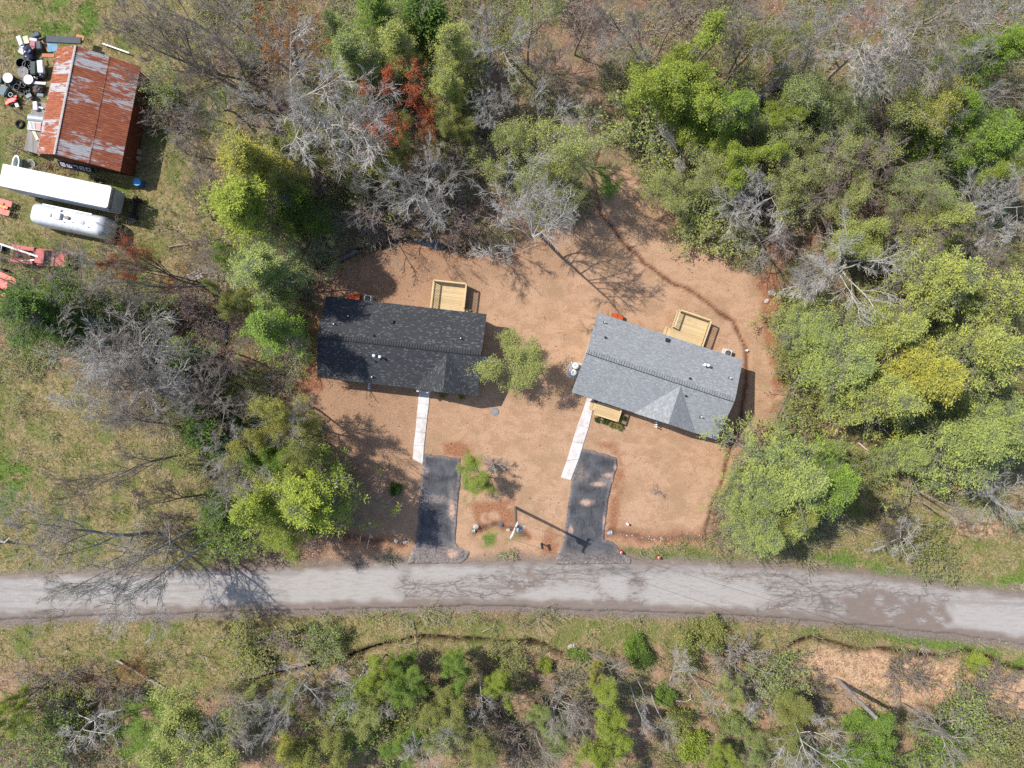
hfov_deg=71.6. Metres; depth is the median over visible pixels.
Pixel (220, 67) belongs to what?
bare tree
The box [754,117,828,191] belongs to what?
shrub
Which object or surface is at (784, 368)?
shrub
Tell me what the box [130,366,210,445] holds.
bare tree
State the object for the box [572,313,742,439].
house
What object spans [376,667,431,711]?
leafy tree
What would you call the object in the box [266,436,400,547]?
tree
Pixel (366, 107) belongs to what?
bare tree
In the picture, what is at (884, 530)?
brush clump
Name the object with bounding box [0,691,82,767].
shrub
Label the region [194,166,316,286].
pine tree
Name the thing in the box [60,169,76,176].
stick pile
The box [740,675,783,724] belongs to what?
bare tree
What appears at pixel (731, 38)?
bare tree
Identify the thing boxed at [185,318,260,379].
bare tree
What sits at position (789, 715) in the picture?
leafy tree
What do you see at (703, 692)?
dead tree
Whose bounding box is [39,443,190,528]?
bare tree
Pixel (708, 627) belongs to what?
shrub
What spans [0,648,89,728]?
brush clump
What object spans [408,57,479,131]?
hemlock tree
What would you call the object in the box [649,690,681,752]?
dead tree
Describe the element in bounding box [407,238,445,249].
water
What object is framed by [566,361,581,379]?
concrete pad
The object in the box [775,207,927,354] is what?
bare tree
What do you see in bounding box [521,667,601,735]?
brush clump
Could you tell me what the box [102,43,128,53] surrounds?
white beam
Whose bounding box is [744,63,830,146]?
budding tree
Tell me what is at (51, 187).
semi trailer
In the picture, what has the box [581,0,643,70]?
bare tree
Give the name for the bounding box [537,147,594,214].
budding tree
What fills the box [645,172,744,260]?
shrub
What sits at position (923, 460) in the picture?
hemlock tree
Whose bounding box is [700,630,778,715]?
brush clump
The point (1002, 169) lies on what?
leafy tree
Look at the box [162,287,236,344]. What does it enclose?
brush clump
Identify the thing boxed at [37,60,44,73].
basin
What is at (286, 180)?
leafy tree
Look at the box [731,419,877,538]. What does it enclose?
pine tree
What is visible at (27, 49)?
plastic bag
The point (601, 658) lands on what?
bare tree
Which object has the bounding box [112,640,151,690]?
brush clump
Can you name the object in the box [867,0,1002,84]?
bare tree
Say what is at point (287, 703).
bare tree
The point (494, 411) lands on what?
septic cover
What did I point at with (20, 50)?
vent box
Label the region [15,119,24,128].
tyre
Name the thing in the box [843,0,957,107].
bare tree
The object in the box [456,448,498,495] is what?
leafy tree
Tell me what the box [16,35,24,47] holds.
cabinet
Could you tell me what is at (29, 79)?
barrel
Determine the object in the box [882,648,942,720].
brush clump
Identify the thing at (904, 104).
budding tree
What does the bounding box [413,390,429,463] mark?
path
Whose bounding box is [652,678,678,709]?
bush
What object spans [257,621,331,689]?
brush clump
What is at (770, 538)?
hemlock tree
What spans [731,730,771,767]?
leafy tree
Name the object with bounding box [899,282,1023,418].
leafy tree
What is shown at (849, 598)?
road
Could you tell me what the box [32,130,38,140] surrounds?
plank
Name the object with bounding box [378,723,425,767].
leafy tree
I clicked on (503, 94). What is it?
bare tree
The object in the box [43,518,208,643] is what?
bare tree
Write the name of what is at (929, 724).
dead tree
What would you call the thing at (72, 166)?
sign board
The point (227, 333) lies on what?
water
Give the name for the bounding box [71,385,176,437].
bare tree
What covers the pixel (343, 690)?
bare tree
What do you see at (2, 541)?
fallen log
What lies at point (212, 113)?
bare tree
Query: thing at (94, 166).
wall
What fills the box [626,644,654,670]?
bush
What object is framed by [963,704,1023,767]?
shrub
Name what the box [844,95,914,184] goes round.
brush clump
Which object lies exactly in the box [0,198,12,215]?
disc harrow
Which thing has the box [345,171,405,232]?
bare tree
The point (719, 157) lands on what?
budding tree
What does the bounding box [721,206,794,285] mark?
bare tree
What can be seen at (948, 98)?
budding tree
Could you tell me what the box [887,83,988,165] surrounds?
tree
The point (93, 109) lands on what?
barn
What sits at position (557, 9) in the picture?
budding tree
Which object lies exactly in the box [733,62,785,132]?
bare tree
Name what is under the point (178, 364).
bare tree
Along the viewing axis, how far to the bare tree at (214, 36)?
60.16 m
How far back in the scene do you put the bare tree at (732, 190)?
65.07 m
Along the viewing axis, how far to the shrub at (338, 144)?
66.18 m
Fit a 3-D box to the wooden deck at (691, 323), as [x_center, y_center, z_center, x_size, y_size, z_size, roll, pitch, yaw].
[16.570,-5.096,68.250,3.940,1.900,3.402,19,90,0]
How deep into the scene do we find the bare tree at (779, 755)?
62.66 m
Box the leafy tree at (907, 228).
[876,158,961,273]
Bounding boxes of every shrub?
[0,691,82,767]
[33,661,97,761]
[122,273,179,348]
[130,56,184,127]
[166,406,243,496]
[191,495,263,567]
[196,603,301,694]
[300,614,346,672]
[302,682,403,767]
[312,95,367,163]
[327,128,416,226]
[363,695,435,767]
[485,628,536,689]
[576,77,698,168]
[629,136,698,198]
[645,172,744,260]
[669,146,768,228]
[671,607,734,676]
[675,201,779,261]
[718,709,757,739]
[743,645,822,722]
[747,286,833,336]
[749,33,827,137]
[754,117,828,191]
[762,325,829,408]
[773,74,875,154]
[777,373,839,440]
[837,444,904,508]
[891,512,967,588]
[891,718,987,767]
[913,93,979,161]
[928,671,1023,767]
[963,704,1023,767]
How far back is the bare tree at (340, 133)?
57.23 m
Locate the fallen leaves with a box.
[0,0,1023,767]
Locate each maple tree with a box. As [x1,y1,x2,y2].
[95,229,202,293]
[242,0,346,96]
[345,53,443,162]
[392,115,437,177]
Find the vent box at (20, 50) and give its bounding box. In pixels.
[18,47,24,54]
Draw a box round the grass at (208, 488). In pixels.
[0,0,1023,765]
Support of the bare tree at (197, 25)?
on the ground at (530, 480)
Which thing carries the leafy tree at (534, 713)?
on the ground at (530, 480)
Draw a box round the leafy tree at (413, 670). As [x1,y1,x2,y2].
[381,647,428,709]
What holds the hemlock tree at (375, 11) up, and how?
on the ground at (530, 480)
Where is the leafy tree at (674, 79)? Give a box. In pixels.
[624,5,732,155]
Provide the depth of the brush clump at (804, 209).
66.95 m
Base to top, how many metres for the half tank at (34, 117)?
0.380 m
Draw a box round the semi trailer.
[0,164,125,213]
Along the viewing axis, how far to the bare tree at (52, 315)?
61.60 m
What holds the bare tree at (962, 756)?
on the ground at (530, 480)
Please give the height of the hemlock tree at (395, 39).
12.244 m
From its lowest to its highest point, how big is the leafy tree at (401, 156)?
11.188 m
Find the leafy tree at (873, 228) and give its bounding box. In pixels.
[818,163,892,264]
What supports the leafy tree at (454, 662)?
on the ground at (530, 480)
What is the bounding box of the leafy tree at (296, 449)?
[276,436,331,482]
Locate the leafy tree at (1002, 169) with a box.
[958,143,1023,191]
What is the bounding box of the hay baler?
[0,267,15,295]
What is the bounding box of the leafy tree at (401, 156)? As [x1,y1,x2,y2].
[368,107,419,173]
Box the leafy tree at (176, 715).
[128,679,245,767]
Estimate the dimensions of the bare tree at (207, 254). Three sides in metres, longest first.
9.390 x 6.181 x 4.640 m
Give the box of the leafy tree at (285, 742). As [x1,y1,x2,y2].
[269,727,314,767]
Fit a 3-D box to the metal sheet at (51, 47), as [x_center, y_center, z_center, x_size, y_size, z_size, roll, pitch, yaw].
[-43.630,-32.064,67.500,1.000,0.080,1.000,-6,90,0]
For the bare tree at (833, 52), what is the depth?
58.85 m
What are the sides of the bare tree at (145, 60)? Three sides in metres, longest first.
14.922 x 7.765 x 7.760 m
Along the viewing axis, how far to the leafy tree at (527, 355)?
63.56 m
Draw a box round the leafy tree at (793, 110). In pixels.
[748,89,808,147]
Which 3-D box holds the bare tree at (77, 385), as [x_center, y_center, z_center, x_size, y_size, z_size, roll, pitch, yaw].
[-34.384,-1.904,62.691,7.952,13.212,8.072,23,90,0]
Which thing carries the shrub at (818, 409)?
on the ground at (530, 480)
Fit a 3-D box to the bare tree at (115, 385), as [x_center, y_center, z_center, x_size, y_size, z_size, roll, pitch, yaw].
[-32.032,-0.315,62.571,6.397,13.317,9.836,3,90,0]
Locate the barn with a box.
[37,45,150,176]
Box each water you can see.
[221,321,228,344]
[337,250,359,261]
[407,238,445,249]
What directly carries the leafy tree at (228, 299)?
on the ground at (530, 480)
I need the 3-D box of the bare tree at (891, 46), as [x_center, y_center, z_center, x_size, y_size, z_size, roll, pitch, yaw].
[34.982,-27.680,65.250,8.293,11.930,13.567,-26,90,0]
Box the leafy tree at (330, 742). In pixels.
[278,720,355,767]
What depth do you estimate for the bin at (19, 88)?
68.48 m
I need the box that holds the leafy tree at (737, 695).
[715,668,747,709]
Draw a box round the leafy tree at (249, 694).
[209,680,269,750]
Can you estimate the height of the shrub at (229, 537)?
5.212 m
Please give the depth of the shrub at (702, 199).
66.36 m
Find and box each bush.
[305,620,320,637]
[388,480,403,495]
[439,392,446,398]
[535,655,552,674]
[564,645,578,660]
[577,647,590,662]
[602,418,608,424]
[616,423,622,430]
[622,629,648,658]
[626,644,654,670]
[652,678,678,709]
[664,704,695,739]
[672,726,709,767]
[963,650,991,674]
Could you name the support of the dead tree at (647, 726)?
on the ground at (530, 480)
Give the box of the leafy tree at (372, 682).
[351,653,395,702]
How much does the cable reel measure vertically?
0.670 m
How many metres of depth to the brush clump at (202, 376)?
67.14 m
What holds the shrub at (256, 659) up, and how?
on the ground at (530, 480)
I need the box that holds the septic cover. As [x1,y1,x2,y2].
[491,408,498,414]
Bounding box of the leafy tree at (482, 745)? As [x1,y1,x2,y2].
[462,729,504,767]
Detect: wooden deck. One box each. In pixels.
[430,279,472,311]
[588,401,621,421]
[663,309,711,346]
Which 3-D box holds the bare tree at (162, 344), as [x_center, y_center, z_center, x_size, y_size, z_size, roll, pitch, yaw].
[-32.549,-1.763,62.616,10.430,13.533,11.045,20,87,-11]
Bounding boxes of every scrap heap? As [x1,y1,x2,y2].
[33,84,43,93]
[38,70,46,77]
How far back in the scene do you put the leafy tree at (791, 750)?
65.05 m
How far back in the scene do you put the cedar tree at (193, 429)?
63.57 m
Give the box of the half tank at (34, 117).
[27,113,43,123]
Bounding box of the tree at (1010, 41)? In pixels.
[922,19,1023,98]
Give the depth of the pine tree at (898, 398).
59.33 m
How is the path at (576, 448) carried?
on the ground at (530, 480)
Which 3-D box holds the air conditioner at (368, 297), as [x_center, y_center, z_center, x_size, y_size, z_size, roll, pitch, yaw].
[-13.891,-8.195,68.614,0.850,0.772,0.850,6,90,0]
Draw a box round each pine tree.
[0,242,160,369]
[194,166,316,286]
[220,233,339,315]
[696,409,832,538]
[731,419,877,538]
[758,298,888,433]
[794,355,931,440]
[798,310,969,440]
[807,284,931,370]
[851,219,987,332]
[863,394,1014,511]
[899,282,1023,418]
[903,265,1023,366]
[910,376,1023,498]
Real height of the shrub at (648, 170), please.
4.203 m
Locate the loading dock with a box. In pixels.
[24,103,45,157]
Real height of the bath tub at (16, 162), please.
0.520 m
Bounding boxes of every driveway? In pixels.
[407,453,469,563]
[555,449,630,564]
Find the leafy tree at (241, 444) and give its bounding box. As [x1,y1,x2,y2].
[217,421,293,469]
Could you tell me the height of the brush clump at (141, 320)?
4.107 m
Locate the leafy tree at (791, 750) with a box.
[751,726,812,767]
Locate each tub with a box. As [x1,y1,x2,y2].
[12,155,21,167]
[15,58,28,67]
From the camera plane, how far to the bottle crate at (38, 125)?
67.82 m
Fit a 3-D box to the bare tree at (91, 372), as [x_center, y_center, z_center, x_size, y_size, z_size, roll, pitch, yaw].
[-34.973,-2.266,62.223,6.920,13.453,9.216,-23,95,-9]
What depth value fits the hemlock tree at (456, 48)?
59.99 m
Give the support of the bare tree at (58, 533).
on the ground at (530, 480)
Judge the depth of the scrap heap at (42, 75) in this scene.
68.54 m
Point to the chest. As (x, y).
(39, 46)
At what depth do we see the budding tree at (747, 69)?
61.02 m
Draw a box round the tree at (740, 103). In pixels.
[685,76,769,158]
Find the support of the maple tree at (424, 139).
on the ground at (530, 480)
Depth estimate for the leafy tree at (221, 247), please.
61.82 m
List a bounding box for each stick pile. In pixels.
[32,159,56,172]
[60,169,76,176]
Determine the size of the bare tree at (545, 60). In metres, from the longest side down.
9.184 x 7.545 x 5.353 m
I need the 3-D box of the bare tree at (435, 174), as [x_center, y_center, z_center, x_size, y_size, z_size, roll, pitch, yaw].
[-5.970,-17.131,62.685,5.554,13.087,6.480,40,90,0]
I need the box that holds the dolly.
[127,195,141,223]
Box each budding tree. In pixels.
[465,117,534,184]
[498,105,624,207]
[504,0,569,64]
[508,151,570,218]
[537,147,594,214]
[632,159,720,213]
[681,125,732,201]
[717,9,821,102]
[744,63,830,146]
[762,147,825,226]
[783,113,865,197]
[817,58,906,154]
[835,74,939,168]
[874,127,976,214]
[897,50,980,139]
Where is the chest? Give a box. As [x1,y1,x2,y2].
[36,41,43,50]
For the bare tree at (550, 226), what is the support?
on the ground at (530, 480)
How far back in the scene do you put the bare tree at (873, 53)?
58.16 m
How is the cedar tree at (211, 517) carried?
on the ground at (530, 480)
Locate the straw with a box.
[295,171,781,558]
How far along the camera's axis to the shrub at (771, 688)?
67.15 m
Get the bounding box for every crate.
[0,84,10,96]
[27,121,41,130]
[30,41,35,46]
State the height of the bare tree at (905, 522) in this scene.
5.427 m
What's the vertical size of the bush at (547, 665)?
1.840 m
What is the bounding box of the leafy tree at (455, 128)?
[436,94,477,147]
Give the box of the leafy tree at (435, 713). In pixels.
[415,679,467,735]
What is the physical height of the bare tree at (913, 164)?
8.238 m
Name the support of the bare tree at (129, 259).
on the ground at (530, 480)
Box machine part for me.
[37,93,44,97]
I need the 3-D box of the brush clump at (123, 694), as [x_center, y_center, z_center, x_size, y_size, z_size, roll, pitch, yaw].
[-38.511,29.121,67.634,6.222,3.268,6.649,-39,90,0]
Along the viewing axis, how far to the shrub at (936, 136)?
66.02 m
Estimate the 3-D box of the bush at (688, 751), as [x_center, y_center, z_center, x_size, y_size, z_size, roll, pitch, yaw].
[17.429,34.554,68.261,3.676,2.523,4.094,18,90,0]
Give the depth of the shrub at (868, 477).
67.54 m
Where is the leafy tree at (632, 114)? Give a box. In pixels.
[624,61,659,122]
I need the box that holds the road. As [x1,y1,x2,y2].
[0,559,1023,644]
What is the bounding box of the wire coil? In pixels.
[23,159,34,169]
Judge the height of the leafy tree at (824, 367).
12.204 m
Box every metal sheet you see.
[46,36,81,43]
[47,43,57,51]
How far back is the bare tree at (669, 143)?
64.79 m
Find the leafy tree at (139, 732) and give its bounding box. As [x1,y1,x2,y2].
[121,716,204,767]
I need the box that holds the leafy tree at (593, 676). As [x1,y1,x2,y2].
[585,659,606,687]
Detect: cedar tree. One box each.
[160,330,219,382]
[176,407,271,462]
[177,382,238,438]
[185,480,240,531]
[272,185,331,241]
[300,198,333,237]
[396,0,493,80]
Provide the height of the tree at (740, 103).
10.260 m
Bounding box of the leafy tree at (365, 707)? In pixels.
[341,693,388,743]
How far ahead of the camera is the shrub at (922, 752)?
66.54 m
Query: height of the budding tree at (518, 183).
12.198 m
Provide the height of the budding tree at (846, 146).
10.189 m
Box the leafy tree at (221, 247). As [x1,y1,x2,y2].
[210,239,255,287]
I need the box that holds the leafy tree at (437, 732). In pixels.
[405,699,483,759]
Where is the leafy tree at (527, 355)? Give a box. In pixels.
[466,324,553,398]
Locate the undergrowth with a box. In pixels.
[0,0,1023,767]
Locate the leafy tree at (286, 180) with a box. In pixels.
[264,115,327,202]
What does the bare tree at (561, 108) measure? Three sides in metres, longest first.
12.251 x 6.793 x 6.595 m
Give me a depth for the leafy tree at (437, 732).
64.80 m
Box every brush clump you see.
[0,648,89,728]
[8,723,79,767]
[81,651,147,722]
[100,268,155,368]
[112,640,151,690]
[123,507,190,547]
[137,77,193,136]
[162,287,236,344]
[166,333,242,398]
[217,299,250,332]
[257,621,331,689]
[289,130,361,201]
[306,510,347,553]
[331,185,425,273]
[405,179,481,258]
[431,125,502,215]
[464,684,527,763]
[477,101,541,166]
[479,713,553,767]
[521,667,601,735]
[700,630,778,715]
[701,161,775,243]
[745,184,833,260]
[750,144,849,240]
[804,667,855,730]
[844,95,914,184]
[847,495,925,553]
[871,198,950,270]
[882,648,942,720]
[911,25,971,99]
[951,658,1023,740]
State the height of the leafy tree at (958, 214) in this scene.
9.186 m
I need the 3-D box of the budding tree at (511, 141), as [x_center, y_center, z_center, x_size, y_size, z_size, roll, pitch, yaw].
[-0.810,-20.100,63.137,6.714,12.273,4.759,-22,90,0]
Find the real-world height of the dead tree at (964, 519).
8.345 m
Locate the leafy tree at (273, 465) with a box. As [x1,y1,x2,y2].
[232,441,292,478]
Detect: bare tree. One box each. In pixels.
[0,224,107,329]
[0,484,157,608]
[21,525,199,636]
[29,303,161,401]
[35,280,143,373]
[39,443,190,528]
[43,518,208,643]
[44,300,196,422]
[44,303,151,403]
[46,698,122,752]
[62,248,206,311]
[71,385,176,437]
[87,217,201,302]
[90,321,180,436]
[91,0,240,104]
[113,0,213,61]
[114,21,267,106]
[126,315,218,387]
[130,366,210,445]
[132,471,203,513]
[157,78,240,143]
[157,345,235,415]
[167,35,260,125]
[168,121,222,197]
[170,227,233,279]
[172,86,230,128]
[174,378,260,449]
[175,149,218,224]
[176,683,267,755]
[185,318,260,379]
[193,0,285,62]
[196,420,259,477]
[199,243,250,306]
[200,453,278,517]
[212,71,325,151]
[229,13,319,128]
[235,393,320,449]
[250,648,331,748]
[269,13,400,181]
[291,58,400,162]
[322,666,395,726]
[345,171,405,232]
[351,130,460,241]
[363,668,427,720]
[385,146,481,220]
[397,729,449,767]
[455,2,554,90]
[459,0,522,64]
[464,78,516,128]
[468,149,579,264]
[477,454,510,478]
[509,28,588,106]
[530,77,603,161]
[538,682,599,745]
[554,0,615,55]
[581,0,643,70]
[591,649,629,684]
[597,0,678,71]
[650,120,715,194]
[656,0,717,56]
[666,644,696,690]
[695,0,766,63]
[700,159,754,227]
[707,164,789,238]
[720,0,821,73]
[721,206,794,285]
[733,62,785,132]
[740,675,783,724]
[757,1,851,84]
[762,0,850,90]
[769,714,870,767]
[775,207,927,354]
[786,249,835,291]
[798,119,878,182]
[801,130,910,223]
[809,0,913,104]
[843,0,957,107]
[850,124,937,243]
[856,0,948,129]
[864,512,933,564]
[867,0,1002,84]
[906,696,980,767]
[921,30,1023,136]
[944,0,1023,54]
[951,162,1023,245]
[952,220,1019,294]
[959,462,1023,530]
[961,197,1023,267]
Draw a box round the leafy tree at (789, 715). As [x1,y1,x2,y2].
[771,686,816,758]
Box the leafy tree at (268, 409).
[240,390,325,442]
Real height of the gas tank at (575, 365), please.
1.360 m
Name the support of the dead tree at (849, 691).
on the ground at (530, 480)
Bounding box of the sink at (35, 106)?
[33,101,38,110]
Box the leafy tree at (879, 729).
[817,706,900,767]
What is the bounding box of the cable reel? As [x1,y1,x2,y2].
[17,66,32,78]
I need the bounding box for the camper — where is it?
[30,204,124,239]
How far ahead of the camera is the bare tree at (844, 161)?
62.45 m
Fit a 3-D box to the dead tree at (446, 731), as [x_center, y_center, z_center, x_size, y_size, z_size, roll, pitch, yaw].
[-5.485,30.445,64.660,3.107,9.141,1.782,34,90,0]
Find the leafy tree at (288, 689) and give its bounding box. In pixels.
[263,672,305,716]
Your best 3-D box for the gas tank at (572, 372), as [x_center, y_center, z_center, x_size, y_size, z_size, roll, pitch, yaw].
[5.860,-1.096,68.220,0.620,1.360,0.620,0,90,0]
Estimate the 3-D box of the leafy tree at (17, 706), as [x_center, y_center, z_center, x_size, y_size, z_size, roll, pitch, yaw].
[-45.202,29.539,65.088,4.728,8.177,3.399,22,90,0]
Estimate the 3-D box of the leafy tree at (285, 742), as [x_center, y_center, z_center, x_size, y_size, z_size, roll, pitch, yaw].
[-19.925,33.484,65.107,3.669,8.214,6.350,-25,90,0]
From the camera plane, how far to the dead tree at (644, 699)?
62.99 m
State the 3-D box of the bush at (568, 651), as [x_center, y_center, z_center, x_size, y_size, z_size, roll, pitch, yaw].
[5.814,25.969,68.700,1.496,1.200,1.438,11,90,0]
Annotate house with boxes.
[317,293,486,395]
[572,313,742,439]
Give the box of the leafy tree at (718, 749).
[704,736,744,767]
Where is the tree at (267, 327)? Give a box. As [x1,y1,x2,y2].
[229,292,318,390]
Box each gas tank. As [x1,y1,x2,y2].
[569,369,576,375]
[572,363,578,368]
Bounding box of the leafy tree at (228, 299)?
[200,276,270,322]
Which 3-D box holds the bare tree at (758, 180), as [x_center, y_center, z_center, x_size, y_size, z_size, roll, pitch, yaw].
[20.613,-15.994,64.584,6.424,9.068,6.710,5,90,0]
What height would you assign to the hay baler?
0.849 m
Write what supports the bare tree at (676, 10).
on the ground at (530, 480)
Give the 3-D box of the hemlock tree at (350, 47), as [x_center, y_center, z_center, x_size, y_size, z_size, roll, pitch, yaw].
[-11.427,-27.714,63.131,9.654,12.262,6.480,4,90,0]
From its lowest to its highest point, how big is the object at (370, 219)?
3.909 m
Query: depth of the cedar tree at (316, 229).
66.73 m
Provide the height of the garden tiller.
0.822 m
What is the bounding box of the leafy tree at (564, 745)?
[539,713,572,758]
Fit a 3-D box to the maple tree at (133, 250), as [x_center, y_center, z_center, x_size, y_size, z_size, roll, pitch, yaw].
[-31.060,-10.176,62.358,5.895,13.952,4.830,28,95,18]
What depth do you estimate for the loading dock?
68.10 m
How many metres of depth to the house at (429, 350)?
65.12 m
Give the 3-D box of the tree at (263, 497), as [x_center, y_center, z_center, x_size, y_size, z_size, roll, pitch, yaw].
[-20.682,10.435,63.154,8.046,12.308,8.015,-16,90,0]
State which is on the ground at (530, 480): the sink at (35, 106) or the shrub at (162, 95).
the shrub at (162, 95)
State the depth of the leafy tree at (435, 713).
63.84 m
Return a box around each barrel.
[3,73,17,85]
[24,75,38,86]
[133,178,144,187]
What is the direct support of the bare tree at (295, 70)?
on the ground at (530, 480)
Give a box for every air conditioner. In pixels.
[364,295,373,300]
[722,348,732,355]
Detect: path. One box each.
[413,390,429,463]
[561,398,593,479]
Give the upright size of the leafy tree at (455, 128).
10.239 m
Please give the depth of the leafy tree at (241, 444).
60.70 m
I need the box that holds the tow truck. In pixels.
[0,243,72,268]
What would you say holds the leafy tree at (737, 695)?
on the ground at (530, 480)
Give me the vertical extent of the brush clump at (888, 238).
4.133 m
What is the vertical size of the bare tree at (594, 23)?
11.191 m
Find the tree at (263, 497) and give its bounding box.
[228,456,330,537]
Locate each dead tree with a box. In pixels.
[430,705,465,743]
[468,672,499,724]
[535,727,564,767]
[629,684,659,735]
[633,672,652,717]
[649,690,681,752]
[688,672,724,714]
[836,678,877,718]
[901,702,947,737]
[909,485,980,527]
[917,499,975,525]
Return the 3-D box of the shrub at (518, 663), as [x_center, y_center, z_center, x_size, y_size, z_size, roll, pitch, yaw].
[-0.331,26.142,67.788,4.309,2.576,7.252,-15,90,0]
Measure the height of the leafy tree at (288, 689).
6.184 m
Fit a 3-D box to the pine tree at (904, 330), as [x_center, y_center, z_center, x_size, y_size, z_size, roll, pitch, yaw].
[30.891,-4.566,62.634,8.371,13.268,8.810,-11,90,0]
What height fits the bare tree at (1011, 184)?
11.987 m
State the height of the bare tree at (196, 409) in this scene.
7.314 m
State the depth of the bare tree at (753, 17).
58.67 m
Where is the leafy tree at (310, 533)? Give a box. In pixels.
[273,512,327,540]
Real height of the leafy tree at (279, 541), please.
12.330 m
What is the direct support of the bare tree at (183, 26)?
on the ground at (530, 480)
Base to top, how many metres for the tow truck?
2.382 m
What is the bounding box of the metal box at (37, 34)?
[30,31,41,37]
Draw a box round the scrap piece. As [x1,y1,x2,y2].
[25,93,33,98]
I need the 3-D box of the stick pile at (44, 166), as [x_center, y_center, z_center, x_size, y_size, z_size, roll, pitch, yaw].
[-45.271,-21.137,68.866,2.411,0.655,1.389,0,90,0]
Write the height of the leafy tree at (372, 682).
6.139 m
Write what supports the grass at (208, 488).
on the ground at (530, 480)
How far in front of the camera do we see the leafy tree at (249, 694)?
65.67 m
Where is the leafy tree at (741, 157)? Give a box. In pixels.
[702,130,787,210]
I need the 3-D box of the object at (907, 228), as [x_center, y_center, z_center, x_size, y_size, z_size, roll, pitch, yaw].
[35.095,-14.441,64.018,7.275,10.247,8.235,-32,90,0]
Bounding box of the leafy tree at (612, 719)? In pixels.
[589,672,629,745]
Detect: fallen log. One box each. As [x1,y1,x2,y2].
[0,533,10,542]
[116,659,166,688]
[239,659,311,680]
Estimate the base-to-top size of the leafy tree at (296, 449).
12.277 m
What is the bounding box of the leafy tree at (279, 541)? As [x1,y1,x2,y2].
[245,493,308,569]
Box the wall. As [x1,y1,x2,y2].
[84,162,123,174]
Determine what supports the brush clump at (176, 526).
on the ground at (530, 480)
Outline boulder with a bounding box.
[768,290,776,295]
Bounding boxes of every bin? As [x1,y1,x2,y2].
[13,84,24,92]
[20,82,30,90]
[30,61,37,76]
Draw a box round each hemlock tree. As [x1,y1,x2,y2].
[204,104,316,208]
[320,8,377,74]
[327,23,427,115]
[334,0,407,65]
[374,14,439,114]
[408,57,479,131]
[423,19,498,112]
[710,453,793,521]
[716,451,789,563]
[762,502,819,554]
[767,273,846,360]
[856,423,941,482]
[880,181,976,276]
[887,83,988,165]
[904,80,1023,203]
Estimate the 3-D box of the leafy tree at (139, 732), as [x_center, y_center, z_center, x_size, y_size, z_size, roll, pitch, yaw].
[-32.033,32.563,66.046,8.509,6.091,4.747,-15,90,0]
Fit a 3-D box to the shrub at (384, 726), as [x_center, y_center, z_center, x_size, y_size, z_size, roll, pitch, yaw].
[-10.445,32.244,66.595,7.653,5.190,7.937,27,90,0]
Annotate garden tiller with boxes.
[5,93,19,105]
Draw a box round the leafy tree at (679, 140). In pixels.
[670,119,717,153]
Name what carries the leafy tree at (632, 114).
on the ground at (530, 480)
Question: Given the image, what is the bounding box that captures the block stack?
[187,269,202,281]
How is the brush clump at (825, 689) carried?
on the ground at (530, 480)
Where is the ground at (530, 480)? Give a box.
[0,0,1023,767]
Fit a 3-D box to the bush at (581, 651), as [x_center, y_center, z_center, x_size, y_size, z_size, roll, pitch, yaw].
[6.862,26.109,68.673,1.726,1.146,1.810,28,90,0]
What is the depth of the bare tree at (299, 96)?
58.03 m
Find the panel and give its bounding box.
[33,81,46,84]
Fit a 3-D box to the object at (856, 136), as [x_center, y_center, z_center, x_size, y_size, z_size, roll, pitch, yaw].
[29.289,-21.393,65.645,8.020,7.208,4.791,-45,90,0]
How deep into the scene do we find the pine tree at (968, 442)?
61.28 m
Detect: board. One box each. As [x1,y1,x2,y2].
[23,36,29,44]
[42,53,54,57]
[57,160,93,172]
[76,34,84,42]
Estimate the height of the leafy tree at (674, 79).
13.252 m
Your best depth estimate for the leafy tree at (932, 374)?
57.30 m
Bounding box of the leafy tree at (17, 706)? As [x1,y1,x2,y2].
[0,681,48,739]
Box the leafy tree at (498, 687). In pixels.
[479,669,514,711]
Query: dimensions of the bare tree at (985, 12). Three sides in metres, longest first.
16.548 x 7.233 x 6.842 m
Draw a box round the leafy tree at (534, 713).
[525,700,556,738]
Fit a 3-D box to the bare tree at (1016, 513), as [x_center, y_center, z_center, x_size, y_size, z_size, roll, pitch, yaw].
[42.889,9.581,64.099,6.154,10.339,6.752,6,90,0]
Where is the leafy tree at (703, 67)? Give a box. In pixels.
[648,51,715,134]
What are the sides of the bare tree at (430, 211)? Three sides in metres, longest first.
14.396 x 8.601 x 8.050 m
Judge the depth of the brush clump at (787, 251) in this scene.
67.06 m
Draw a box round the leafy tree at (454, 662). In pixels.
[439,644,474,697]
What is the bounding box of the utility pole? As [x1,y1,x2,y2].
[510,506,524,538]
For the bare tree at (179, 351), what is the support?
on the ground at (530, 480)
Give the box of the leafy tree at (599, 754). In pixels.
[573,723,634,767]
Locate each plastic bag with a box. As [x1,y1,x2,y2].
[23,44,34,54]
[23,53,35,63]
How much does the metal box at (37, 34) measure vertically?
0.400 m
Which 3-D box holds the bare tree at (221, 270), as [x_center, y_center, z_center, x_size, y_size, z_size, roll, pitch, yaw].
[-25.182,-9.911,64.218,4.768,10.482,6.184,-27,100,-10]
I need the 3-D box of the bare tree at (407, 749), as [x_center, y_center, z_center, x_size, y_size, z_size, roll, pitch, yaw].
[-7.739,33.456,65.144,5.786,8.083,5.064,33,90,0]
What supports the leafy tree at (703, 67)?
on the ground at (530, 480)

